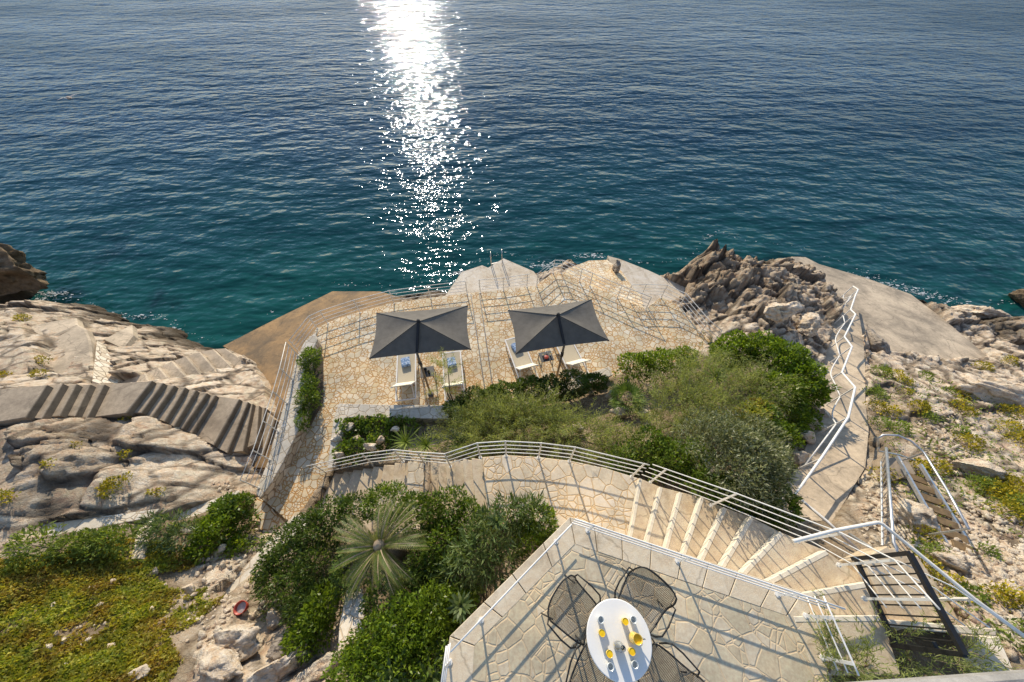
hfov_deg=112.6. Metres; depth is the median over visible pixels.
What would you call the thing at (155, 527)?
oleander
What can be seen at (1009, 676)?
balcony ledge
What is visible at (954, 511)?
rock plant
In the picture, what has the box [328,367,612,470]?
planter wall
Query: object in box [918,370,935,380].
rock plant
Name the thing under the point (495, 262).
bathing ladder
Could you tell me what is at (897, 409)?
rock plant
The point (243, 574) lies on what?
garden wall
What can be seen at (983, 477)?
rock plant
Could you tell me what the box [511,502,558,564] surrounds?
hedge bush
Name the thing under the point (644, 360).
hedge bush
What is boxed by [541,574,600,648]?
wire chair
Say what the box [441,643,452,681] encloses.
terrace railing
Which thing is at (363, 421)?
ground plant
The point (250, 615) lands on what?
stone
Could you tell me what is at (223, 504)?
hedge bush
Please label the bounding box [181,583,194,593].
stone
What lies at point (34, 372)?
rock plant
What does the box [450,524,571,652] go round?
terrace railing
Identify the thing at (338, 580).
hedge bush
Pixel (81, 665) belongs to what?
ground cover
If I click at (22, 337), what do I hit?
concrete pad
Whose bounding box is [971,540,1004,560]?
rock plant
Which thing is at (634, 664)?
drinking glass
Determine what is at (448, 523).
hedge bush
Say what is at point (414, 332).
parasol
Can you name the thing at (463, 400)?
hedge bush
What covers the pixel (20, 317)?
rock plant
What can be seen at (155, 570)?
stone
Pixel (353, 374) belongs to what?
sun terrace
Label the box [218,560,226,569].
stone
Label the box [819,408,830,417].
stone
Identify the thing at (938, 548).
rock plant
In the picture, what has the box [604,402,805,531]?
hedge bush
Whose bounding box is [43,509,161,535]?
garden wall
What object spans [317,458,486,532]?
path
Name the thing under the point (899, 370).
rock plant
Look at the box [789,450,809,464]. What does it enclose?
stone
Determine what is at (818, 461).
ramp handrail
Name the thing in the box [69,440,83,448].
rock plant
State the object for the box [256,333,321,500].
parapet wall
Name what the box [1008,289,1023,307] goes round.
boulder
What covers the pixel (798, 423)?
hedge bush
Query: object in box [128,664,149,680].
stone
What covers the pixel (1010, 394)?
boulder
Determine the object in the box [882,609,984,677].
tamarisk sprig
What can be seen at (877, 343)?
boulder
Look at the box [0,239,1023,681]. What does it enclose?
rocky ground
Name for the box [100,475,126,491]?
rock plant
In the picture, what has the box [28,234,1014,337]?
foam
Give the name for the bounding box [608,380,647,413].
fan palm
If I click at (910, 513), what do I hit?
boulder
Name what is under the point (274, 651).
boulder
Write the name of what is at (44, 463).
rock plant
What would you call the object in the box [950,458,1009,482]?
boulder
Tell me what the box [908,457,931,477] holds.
rock plant
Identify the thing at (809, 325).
boulder
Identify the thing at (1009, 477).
rock plant
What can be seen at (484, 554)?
oleander
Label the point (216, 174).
sea
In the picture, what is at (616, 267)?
boulder
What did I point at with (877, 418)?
rock plant
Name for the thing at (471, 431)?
tamarisk
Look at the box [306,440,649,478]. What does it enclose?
path railing
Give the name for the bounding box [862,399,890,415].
rock plant
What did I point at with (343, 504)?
hedge bush
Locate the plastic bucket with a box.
[233,600,248,614]
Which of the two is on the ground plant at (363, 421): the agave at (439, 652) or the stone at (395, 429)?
the stone at (395, 429)
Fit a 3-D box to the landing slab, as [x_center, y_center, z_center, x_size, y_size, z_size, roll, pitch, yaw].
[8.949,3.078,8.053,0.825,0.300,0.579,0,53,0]
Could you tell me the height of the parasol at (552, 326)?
2.603 m
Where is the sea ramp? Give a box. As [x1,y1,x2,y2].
[563,260,643,307]
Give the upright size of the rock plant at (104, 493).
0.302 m
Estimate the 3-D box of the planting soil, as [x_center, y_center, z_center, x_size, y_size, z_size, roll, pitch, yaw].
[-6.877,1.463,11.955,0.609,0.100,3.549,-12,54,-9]
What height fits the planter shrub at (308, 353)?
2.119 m
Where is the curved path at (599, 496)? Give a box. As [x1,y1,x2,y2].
[482,455,638,534]
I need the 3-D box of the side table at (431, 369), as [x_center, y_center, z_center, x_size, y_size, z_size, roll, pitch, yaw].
[-2.919,1.187,11.910,0.460,0.452,0.420,-7,54,-5]
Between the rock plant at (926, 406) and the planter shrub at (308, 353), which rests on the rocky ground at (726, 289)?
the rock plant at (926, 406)
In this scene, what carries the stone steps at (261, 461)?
on the rocky ground at (726, 289)
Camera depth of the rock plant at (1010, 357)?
13.44 m
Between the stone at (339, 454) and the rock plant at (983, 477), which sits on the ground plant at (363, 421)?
the stone at (339, 454)
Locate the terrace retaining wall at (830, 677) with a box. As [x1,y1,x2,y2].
[454,547,832,681]
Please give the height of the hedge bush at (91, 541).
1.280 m
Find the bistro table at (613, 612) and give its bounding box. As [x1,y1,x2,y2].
[586,598,651,681]
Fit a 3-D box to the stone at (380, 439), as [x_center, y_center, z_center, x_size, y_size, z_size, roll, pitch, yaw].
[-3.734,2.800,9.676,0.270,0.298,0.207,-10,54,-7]
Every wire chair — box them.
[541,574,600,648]
[565,636,614,681]
[614,566,676,637]
[637,638,704,681]
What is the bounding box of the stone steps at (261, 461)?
[254,401,284,468]
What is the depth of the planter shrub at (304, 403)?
10.92 m
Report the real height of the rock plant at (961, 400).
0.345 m
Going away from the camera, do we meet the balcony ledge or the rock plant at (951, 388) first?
the balcony ledge
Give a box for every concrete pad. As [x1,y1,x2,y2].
[16,336,27,349]
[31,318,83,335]
[51,325,96,376]
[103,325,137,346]
[955,635,1012,672]
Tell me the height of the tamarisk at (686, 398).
2.344 m
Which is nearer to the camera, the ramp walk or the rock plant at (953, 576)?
the rock plant at (953, 576)
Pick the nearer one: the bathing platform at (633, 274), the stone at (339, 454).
the stone at (339, 454)
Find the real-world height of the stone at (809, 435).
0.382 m
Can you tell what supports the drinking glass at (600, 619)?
on the bistro table at (613, 612)
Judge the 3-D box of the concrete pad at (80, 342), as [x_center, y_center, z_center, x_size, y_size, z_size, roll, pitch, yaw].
[-16.119,0.664,12.672,4.516,0.827,1.073,35,61,23]
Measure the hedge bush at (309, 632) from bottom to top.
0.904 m
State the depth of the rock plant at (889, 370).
11.46 m
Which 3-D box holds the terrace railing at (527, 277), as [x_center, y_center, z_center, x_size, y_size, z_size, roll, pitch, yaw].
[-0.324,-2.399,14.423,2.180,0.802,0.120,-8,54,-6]
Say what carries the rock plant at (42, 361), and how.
on the rocky ground at (726, 289)
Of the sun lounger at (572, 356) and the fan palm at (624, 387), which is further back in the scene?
the sun lounger at (572, 356)
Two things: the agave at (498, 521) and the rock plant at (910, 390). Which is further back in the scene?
the rock plant at (910, 390)
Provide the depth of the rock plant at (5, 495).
7.13 m
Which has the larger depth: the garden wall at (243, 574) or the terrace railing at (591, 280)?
the terrace railing at (591, 280)
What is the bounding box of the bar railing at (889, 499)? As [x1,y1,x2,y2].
[848,447,898,551]
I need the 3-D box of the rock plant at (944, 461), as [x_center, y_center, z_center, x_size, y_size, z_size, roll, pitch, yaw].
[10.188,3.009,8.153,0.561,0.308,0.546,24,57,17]
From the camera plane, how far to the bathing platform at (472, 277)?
18.16 m
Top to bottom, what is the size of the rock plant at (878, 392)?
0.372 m
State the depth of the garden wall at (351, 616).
6.11 m
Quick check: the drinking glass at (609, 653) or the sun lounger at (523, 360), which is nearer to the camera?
the drinking glass at (609, 653)
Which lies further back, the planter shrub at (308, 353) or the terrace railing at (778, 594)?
the planter shrub at (308, 353)
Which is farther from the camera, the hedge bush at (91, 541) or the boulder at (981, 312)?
the boulder at (981, 312)
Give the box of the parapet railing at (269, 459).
[240,342,298,488]
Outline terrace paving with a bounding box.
[472,544,827,681]
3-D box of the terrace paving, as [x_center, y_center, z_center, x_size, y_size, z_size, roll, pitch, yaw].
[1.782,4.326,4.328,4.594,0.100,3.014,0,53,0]
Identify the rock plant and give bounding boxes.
[0,370,12,377]
[0,488,20,505]
[10,312,31,320]
[27,368,49,377]
[30,355,53,365]
[39,457,56,469]
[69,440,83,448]
[94,479,121,499]
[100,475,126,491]
[116,449,132,459]
[119,470,132,481]
[144,487,156,494]
[156,487,165,496]
[862,385,890,401]
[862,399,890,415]
[866,415,895,431]
[866,466,902,487]
[869,364,894,378]
[875,402,904,419]
[883,367,907,380]
[885,419,912,436]
[896,375,916,386]
[897,387,915,395]
[901,399,932,415]
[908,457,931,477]
[909,524,944,544]
[913,552,948,586]
[914,400,933,411]
[917,410,941,424]
[917,540,953,568]
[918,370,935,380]
[925,456,953,476]
[928,566,973,602]
[935,503,958,515]
[942,386,956,392]
[944,423,970,435]
[944,581,997,613]
[947,398,974,411]
[950,386,979,399]
[950,432,986,453]
[954,405,979,416]
[960,473,989,491]
[962,471,1008,497]
[971,360,995,371]
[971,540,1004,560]
[972,477,1022,504]
[978,584,1017,608]
[983,496,1023,525]
[983,578,1023,611]
[987,482,1023,505]
[989,419,1023,437]
[992,468,1019,486]
[994,403,1010,413]
[1000,355,1020,366]
[1000,490,1023,517]
[1001,427,1023,447]
[1002,474,1023,491]
[1005,404,1023,418]
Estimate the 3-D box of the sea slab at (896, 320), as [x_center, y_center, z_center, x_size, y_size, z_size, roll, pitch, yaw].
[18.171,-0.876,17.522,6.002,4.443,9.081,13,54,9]
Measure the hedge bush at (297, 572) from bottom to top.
1.223 m
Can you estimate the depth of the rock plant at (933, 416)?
9.76 m
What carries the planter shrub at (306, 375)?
on the planting soil
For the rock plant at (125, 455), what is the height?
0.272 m
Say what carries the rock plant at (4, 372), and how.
on the rocky ground at (726, 289)
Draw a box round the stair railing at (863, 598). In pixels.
[642,464,940,609]
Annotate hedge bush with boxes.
[0,520,143,571]
[181,510,249,565]
[203,490,262,537]
[249,489,377,597]
[249,533,347,635]
[278,578,342,665]
[320,576,479,681]
[329,538,451,626]
[358,479,491,579]
[441,383,510,424]
[492,374,548,410]
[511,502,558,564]
[535,368,609,403]
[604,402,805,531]
[612,349,675,382]
[655,345,699,379]
[707,328,842,418]
[728,397,775,426]
[765,400,823,450]
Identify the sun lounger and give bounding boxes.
[391,354,418,402]
[442,350,464,400]
[505,337,538,377]
[556,345,590,378]
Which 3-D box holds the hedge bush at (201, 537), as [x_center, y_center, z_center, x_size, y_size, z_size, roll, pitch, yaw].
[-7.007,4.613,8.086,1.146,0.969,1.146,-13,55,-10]
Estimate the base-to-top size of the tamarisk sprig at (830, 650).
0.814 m
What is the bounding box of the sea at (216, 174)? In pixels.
[0,0,1023,348]
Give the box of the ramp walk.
[782,300,868,521]
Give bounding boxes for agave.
[371,653,408,681]
[412,652,443,681]
[432,638,448,666]
[446,591,476,625]
[486,511,506,529]
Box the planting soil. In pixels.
[307,351,323,427]
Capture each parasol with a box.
[369,305,470,396]
[508,299,608,380]
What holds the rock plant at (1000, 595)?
on the rubble
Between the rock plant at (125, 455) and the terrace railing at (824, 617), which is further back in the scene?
the rock plant at (125, 455)
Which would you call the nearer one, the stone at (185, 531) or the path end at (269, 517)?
the stone at (185, 531)
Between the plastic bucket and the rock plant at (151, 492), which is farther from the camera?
the rock plant at (151, 492)
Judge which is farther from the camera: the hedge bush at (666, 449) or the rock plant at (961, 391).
the rock plant at (961, 391)
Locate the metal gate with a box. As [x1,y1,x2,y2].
[850,551,968,657]
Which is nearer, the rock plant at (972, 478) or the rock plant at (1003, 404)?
the rock plant at (972, 478)
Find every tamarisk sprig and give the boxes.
[807,588,910,681]
[819,599,930,680]
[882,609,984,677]
[930,596,1023,673]
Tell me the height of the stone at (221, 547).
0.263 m
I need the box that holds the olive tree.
[669,404,800,520]
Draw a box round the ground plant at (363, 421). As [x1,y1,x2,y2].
[330,413,421,464]
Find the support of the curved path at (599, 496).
on the rocky ground at (726, 289)
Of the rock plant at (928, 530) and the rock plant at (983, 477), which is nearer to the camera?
the rock plant at (928, 530)
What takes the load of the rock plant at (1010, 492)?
on the rocky ground at (726, 289)
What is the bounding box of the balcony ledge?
[854,669,1023,681]
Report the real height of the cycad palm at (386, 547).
1.819 m
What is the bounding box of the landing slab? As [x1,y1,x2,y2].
[872,457,915,483]
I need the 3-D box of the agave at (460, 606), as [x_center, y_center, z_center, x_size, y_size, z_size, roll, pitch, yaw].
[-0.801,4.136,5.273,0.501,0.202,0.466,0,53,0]
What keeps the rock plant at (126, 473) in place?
on the rocky ground at (726, 289)
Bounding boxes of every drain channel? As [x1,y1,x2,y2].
[470,294,484,387]
[479,293,492,383]
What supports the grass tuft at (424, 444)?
on the rocky ground at (726, 289)
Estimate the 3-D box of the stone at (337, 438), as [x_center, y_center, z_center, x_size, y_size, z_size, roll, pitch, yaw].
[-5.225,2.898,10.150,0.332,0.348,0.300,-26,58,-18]
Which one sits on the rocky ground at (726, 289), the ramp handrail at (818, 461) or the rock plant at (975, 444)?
the rock plant at (975, 444)
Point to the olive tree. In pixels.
(732, 459)
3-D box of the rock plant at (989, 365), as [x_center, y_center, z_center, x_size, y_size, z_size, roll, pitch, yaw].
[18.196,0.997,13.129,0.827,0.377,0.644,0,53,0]
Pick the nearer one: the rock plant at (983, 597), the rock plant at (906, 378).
the rock plant at (983, 597)
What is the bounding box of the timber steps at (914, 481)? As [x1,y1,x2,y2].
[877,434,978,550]
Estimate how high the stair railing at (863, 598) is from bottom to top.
2.624 m
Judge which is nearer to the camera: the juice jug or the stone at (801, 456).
the juice jug
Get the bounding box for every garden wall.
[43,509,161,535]
[131,518,153,559]
[174,490,254,520]
[224,515,322,594]
[338,588,369,651]
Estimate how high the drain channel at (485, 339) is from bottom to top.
0.016 m
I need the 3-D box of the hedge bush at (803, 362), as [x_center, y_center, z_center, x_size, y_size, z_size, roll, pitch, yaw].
[7.610,0.888,10.296,2.643,1.758,3.198,-21,56,-15]
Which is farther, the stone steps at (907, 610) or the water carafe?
the stone steps at (907, 610)
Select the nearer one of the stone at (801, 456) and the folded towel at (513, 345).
the stone at (801, 456)
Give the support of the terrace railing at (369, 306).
on the rocky ground at (726, 289)
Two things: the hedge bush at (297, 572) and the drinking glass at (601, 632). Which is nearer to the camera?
the drinking glass at (601, 632)
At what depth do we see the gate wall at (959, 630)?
4.64 m
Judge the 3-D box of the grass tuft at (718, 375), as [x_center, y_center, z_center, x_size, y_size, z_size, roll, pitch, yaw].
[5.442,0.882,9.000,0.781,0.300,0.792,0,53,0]
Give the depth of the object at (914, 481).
7.10 m
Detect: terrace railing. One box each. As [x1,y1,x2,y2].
[289,281,467,352]
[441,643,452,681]
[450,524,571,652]
[478,274,529,292]
[536,260,651,309]
[572,518,845,609]
[626,284,721,339]
[803,596,859,675]
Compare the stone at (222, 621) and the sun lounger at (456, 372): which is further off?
the sun lounger at (456, 372)
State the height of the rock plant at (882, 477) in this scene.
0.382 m
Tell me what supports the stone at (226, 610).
on the rocky ground at (726, 289)
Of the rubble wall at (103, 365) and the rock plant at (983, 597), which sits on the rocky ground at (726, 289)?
the rubble wall at (103, 365)
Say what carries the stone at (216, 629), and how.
on the rocky ground at (726, 289)
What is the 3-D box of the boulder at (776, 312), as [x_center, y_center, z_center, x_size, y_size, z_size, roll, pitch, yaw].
[9.864,-1.094,12.534,1.265,0.959,0.887,0,53,0]
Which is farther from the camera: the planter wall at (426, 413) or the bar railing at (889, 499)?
the planter wall at (426, 413)
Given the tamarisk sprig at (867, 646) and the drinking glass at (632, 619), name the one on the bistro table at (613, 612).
the drinking glass at (632, 619)
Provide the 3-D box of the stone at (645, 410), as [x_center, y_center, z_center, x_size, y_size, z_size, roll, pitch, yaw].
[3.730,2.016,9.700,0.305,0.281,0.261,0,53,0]
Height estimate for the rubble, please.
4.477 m
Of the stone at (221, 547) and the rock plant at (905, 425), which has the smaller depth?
the stone at (221, 547)
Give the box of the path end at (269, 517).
[249,497,284,532]
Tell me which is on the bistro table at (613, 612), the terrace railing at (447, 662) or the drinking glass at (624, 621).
the drinking glass at (624, 621)
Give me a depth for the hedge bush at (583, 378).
10.45 m
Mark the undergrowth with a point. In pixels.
(990, 459)
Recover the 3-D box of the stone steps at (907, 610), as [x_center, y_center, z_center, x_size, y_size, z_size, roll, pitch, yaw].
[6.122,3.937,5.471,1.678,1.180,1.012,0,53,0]
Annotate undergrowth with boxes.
[80,351,1023,681]
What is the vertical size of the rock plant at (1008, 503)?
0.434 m
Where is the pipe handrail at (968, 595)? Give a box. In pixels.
[792,521,1023,637]
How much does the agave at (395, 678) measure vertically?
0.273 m
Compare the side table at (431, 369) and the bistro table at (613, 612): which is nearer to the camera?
the bistro table at (613, 612)
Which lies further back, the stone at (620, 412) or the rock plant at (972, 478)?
the stone at (620, 412)
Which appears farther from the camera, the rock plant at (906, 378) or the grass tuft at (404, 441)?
the rock plant at (906, 378)
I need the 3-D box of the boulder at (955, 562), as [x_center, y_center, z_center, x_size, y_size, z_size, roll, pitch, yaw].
[7.729,3.837,6.013,0.600,0.315,0.326,22,57,16]
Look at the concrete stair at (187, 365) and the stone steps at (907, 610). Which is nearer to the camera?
the stone steps at (907, 610)
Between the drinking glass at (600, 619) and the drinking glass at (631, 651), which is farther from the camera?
the drinking glass at (600, 619)
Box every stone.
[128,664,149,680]
[148,567,157,576]
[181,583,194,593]
[182,525,191,534]
[197,630,206,640]
[212,544,226,556]
[213,625,222,632]
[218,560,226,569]
[218,619,226,623]
[223,607,230,612]
[247,612,253,619]
[330,433,342,441]
[334,452,344,458]
[345,422,355,431]
[363,443,376,450]
[376,435,384,444]
[390,426,399,431]
[570,425,583,433]
[605,391,618,399]
[610,407,629,417]
[637,408,647,416]
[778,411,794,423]
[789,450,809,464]
[793,430,815,444]
[806,417,818,429]
[817,423,826,431]
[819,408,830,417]
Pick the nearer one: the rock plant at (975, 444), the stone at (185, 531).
the stone at (185, 531)
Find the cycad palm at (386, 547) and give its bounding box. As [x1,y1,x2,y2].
[327,494,437,604]
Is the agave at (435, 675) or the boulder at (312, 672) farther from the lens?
the boulder at (312, 672)
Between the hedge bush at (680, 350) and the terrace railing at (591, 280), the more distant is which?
the terrace railing at (591, 280)
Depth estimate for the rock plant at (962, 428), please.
9.50 m
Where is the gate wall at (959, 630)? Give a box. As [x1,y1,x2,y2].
[887,619,995,635]
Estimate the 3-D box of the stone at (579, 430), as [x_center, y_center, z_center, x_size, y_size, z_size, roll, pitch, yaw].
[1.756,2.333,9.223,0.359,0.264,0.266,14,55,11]
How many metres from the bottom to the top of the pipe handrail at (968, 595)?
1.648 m
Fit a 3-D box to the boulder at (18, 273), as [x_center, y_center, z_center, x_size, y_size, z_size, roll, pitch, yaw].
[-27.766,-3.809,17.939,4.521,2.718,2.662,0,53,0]
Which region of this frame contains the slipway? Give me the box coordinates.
[223,291,400,406]
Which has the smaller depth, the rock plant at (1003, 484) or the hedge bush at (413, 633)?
the hedge bush at (413, 633)
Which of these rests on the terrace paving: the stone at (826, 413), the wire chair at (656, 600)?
the wire chair at (656, 600)
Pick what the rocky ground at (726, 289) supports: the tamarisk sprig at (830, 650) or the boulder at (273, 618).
the boulder at (273, 618)
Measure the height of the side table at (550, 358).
0.452 m
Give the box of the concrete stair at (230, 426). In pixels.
[0,381,278,455]
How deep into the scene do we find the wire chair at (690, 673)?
4.02 m
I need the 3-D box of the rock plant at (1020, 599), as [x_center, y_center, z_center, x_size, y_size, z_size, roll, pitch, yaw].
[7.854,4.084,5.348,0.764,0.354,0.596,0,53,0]
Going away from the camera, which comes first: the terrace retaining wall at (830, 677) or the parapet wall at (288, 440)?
the terrace retaining wall at (830, 677)
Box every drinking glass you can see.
[597,616,603,623]
[598,629,604,636]
[605,649,612,657]
[606,662,613,670]
[621,618,628,625]
[628,647,635,655]
[629,616,636,623]
[630,660,638,668]
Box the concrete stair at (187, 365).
[122,348,245,382]
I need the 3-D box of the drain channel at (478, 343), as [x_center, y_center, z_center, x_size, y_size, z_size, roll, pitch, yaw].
[-1.333,-0.092,13.143,0.035,0.016,4.833,-8,54,-6]
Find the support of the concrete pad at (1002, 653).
on the rocky ground at (726, 289)
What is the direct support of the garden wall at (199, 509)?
on the rocky ground at (726, 289)
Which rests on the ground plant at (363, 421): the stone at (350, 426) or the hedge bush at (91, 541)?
the stone at (350, 426)
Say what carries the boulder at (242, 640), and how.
on the rubble
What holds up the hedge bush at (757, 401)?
on the rocky ground at (726, 289)
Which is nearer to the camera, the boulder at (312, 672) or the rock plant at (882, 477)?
the boulder at (312, 672)
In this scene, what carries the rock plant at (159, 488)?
on the rocky ground at (726, 289)
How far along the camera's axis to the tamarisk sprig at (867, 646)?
4.31 m
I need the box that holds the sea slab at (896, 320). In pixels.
[792,257,986,358]
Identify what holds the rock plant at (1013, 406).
on the rocky ground at (726, 289)
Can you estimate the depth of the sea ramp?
15.64 m
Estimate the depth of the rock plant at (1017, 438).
9.46 m
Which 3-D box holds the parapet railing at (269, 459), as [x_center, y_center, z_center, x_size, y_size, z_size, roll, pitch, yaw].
[-7.266,2.062,10.489,0.164,0.860,4.533,-6,54,-4]
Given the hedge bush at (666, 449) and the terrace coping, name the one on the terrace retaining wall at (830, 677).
the terrace coping
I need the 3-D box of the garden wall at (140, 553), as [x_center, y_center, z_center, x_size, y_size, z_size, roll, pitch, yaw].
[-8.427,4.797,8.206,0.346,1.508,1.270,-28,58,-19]
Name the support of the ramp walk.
on the rocky ground at (726, 289)
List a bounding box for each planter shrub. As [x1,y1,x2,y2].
[292,383,323,415]
[293,408,313,432]
[296,346,322,376]
[299,368,319,391]
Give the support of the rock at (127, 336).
on the rocky ground at (726, 289)
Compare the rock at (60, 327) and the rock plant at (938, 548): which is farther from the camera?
the rock at (60, 327)
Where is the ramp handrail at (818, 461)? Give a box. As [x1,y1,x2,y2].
[782,286,858,550]
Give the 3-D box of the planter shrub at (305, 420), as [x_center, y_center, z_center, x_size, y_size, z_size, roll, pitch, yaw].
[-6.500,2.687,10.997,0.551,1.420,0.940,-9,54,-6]
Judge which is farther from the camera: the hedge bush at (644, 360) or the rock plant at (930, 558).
the hedge bush at (644, 360)
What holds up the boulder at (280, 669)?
on the rocky ground at (726, 289)
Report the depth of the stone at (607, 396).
10.55 m
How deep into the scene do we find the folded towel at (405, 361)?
12.02 m
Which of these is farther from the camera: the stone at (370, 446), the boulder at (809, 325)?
the boulder at (809, 325)
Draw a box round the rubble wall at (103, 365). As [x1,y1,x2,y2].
[92,341,121,383]
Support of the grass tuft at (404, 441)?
on the undergrowth
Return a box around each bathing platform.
[445,258,538,295]
[606,256,684,308]
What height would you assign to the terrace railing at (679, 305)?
0.802 m
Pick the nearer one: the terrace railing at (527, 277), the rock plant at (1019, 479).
the rock plant at (1019, 479)
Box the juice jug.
[628,631,645,645]
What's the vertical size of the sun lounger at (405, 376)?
0.950 m
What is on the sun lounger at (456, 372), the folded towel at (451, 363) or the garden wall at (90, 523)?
the folded towel at (451, 363)
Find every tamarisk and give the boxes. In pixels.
[422,377,554,461]
[423,347,468,404]
[486,380,656,475]
[608,331,809,469]
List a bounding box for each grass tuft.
[389,427,419,457]
[412,431,442,460]
[443,429,473,460]
[702,365,730,386]
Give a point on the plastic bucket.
(240, 607)
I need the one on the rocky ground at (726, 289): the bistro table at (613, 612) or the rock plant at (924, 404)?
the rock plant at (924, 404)
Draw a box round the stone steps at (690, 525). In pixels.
[627,478,899,674]
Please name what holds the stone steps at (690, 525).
on the rocky ground at (726, 289)
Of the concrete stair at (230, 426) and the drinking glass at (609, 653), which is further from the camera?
the concrete stair at (230, 426)
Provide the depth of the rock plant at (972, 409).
10.15 m
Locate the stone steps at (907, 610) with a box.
[839,546,957,630]
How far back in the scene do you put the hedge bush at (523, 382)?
10.24 m
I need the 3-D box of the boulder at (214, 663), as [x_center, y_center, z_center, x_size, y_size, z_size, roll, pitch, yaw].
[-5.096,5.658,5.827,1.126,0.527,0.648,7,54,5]
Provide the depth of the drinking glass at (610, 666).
3.81 m
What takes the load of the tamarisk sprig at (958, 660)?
on the rocky ground at (726, 289)
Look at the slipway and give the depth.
16.31 m
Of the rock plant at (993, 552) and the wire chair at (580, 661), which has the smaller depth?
the wire chair at (580, 661)
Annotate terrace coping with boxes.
[444,517,818,681]
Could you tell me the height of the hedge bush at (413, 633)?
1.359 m
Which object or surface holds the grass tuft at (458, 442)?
on the rocky ground at (726, 289)
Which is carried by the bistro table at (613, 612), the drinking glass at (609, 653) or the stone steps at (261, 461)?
the drinking glass at (609, 653)
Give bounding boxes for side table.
[420,366,435,383]
[538,350,553,368]
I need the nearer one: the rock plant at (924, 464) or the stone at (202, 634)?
the stone at (202, 634)
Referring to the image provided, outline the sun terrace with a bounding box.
[262,272,710,520]
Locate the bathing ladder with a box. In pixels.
[490,249,502,267]
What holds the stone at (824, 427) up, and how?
on the rocky ground at (726, 289)
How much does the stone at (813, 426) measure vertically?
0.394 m
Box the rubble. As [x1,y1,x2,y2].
[45,409,1023,681]
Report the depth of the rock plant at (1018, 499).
7.13 m
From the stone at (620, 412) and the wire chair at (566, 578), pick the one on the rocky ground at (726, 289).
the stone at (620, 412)
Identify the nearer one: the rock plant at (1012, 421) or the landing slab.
the landing slab
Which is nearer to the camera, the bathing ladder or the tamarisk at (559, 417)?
the tamarisk at (559, 417)
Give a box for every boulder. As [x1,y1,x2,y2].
[0,243,48,295]
[192,643,244,681]
[212,622,259,662]
[240,644,309,681]
[265,635,294,660]
[266,607,285,629]
[295,651,342,681]
[612,259,620,272]
[763,301,802,323]
[797,312,820,336]
[865,325,890,353]
[892,495,938,532]
[930,551,968,572]
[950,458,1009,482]
[951,304,1012,318]
[954,379,1023,409]
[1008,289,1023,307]
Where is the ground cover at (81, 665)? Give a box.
[0,535,224,681]
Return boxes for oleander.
[133,507,204,556]
[429,488,558,609]
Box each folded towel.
[400,356,410,367]
[447,357,455,367]
[511,343,515,351]
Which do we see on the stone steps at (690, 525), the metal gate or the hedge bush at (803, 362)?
the metal gate
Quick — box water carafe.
[613,640,625,652]

